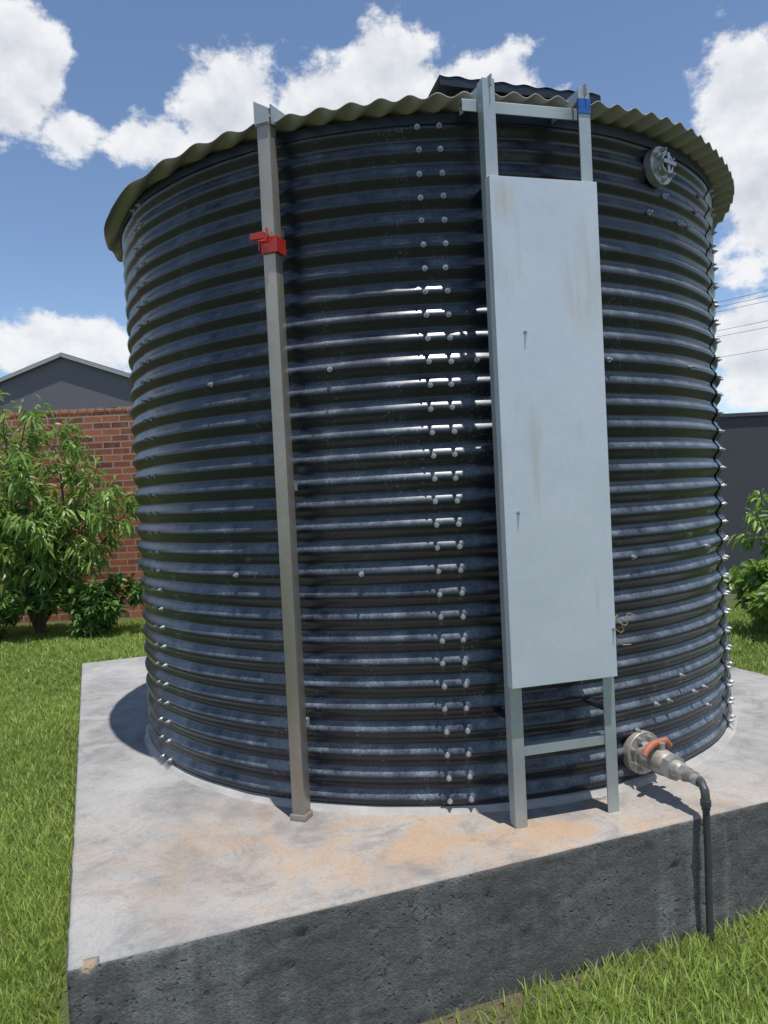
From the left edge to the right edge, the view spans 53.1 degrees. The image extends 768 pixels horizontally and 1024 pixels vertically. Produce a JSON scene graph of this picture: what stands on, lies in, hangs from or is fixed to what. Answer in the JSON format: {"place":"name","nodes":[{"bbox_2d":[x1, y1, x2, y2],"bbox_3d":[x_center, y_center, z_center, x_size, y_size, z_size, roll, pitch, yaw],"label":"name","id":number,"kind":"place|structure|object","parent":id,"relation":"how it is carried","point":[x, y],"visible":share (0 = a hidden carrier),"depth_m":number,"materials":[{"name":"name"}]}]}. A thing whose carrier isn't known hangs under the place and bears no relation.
{"place":"outdoors","nodes":[
{"label":"outdoors","id":0,"kind":"place"},
{"bbox_2d":[0,357,132,412],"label":"walls","id":1,"kind":"structure","parent":0,"point":[61,383],"depth_m":15.94,"materials":[{"name":"grey paint"}]},
{"bbox_2d":[0,352,129,381],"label":"roof","id":2,"kind":"structure","parent":1,"relation":"on","point":[56,356],"depth_m":15.85,"materials":[{"name":"grey metal"}]},
{"bbox_2d":[0,411,145,622],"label":"brick wall","id":3,"kind":"structure","parent":0,"point":[111,441],"depth_m":9.97,"materials":[{"name":"red brick"}]},
{"bbox_2d":[0,406,131,416],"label":"coping bricks","id":4,"kind":"object","parent":3,"relation":"on","point":[80,411],"visible":0.09,"depth_m":9.95,"materials":[{"name":"red brick"}]},
{"bbox_2d":[0,594,767,1023],"bbox_3d":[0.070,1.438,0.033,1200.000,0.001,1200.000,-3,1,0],"label":"ground","id":5,"kind":"structure","parent":0,"point":[466,1014],"depth_m":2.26,"materials":[{"name":"green plant"}]},
{"bbox_2d":[0,583,40,639],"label":"leafy shrub","id":6,"kind":"object","parent":5,"relation":"on","point":[16,607],"visible":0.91,"depth_m":8.45,"materials":[{"name":"green plant"}]},
{"bbox_2d":[0,390,138,632],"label":"peach tree","id":7,"kind":"object","parent":5,"relation":"on","point":[47,557],"visible":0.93,"depth_m":8.65,"materials":[{"name":"green plant"}]},
{"bbox_2d":[26,572,144,638],"bbox_3d":[-3.137,1.077,8.667,1.752,0.818,0.805,-3,1,0],"label":"leafy shrub","id":8,"kind":"object","parent":5,"relation":"on","point":[93,607],"visible":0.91,"depth_m":8.54,"materials":[{"name":"green plant"}]},
{"bbox_2d":[66,656,767,1023],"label":"concrete plinth","id":9,"kind":"structure","parent":5,"relation":"on","point":[192,902],"depth_m":2.23,"materials":[{"name":"concrete"}]},
{"bbox_2d":[104,74,737,815],"bbox_3d":[0.205,-0.260,3.896,2.949,2.449,2.949,-3,1,0],"label":"corrugated water tank","id":10,"kind":"object","parent":9,"relation":"on","point":[388,356],"visible":0.84,"depth_m":2.64,"materials":[{"name":"metal"}]},
{"bbox_2d":[250,102,312,821],"bbox_3d":[-0.329,-0.164,2.578,0.096,2.362,0.180,-2,1,21],"label":"water level gauge","id":11,"kind":"object","parent":10,"relation":"attached to","point":[271,245],"visible":0.98,"depth_m":2.51,"materials":[{"name":"metal"}]},
{"bbox_2d":[458,73,634,828],"bbox_3d":[0.531,-0.183,2.471,0.495,2.323,0.196,-3,1,-15],"label":"access ladder","id":12,"kind":"object","parent":10,"relation":"attached to","point":[549,445],"visible":1,"depth_m":2.38,"materials":[{"name":"metal"}]},
{"bbox_2d":[623,730,713,944],"bbox_3d":[0.964,1.077,2.547,0.151,0.620,0.377,-3,1,-18],"label":"outlet valve","id":13,"kind":"object","parent":10,"relation":"attached to","point":[645,752],"visible":1,"depth_m":2.51,"materials":[{"name":"metal"}]},
{"bbox_2d":[718,416,767,593],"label":"boundary wall","id":14,"kind":"structure","parent":5,"relation":"on","point":[743,443],"depth_m":9.50,"materials":[{"name":"grey paint"}]},
{"bbox_2d":[721,411,767,417],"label":"coping","id":15,"kind":"object","parent":14,"relation":"on","point":[746,414],"depth_m":9.46,"materials":[{"name":"grey paint"}]},
{"bbox_2d":[723,557,767,632],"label":"leafy shrub","id":16,"kind":"object","parent":5,"relation":"on","point":[753,594],"visible":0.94,"depth_m":6.85,"materials":[{"name":"green plant"}]},
{"bbox_2d":[727,488,767,557],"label":"young tree","id":17,"kind":"object","parent":5,"relation":"on","point":[754,523],"visible":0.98,"depth_m":7.17,"materials":[{"name":"green plant"}]},
{"bbox_2d":[0,0,767,413],"label":"sky","id":18,"kind":"structure","parent":0,"point":[94,94],"materials":[{"name":"blue"}]},
{"bbox_2d":[716,290,767,356],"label":"power line","id":19,"kind":"object","parent":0,"point":[743,325],"visible":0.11,"depth_m":28.47,"materials":[{"name":"black metal"}]}
]}

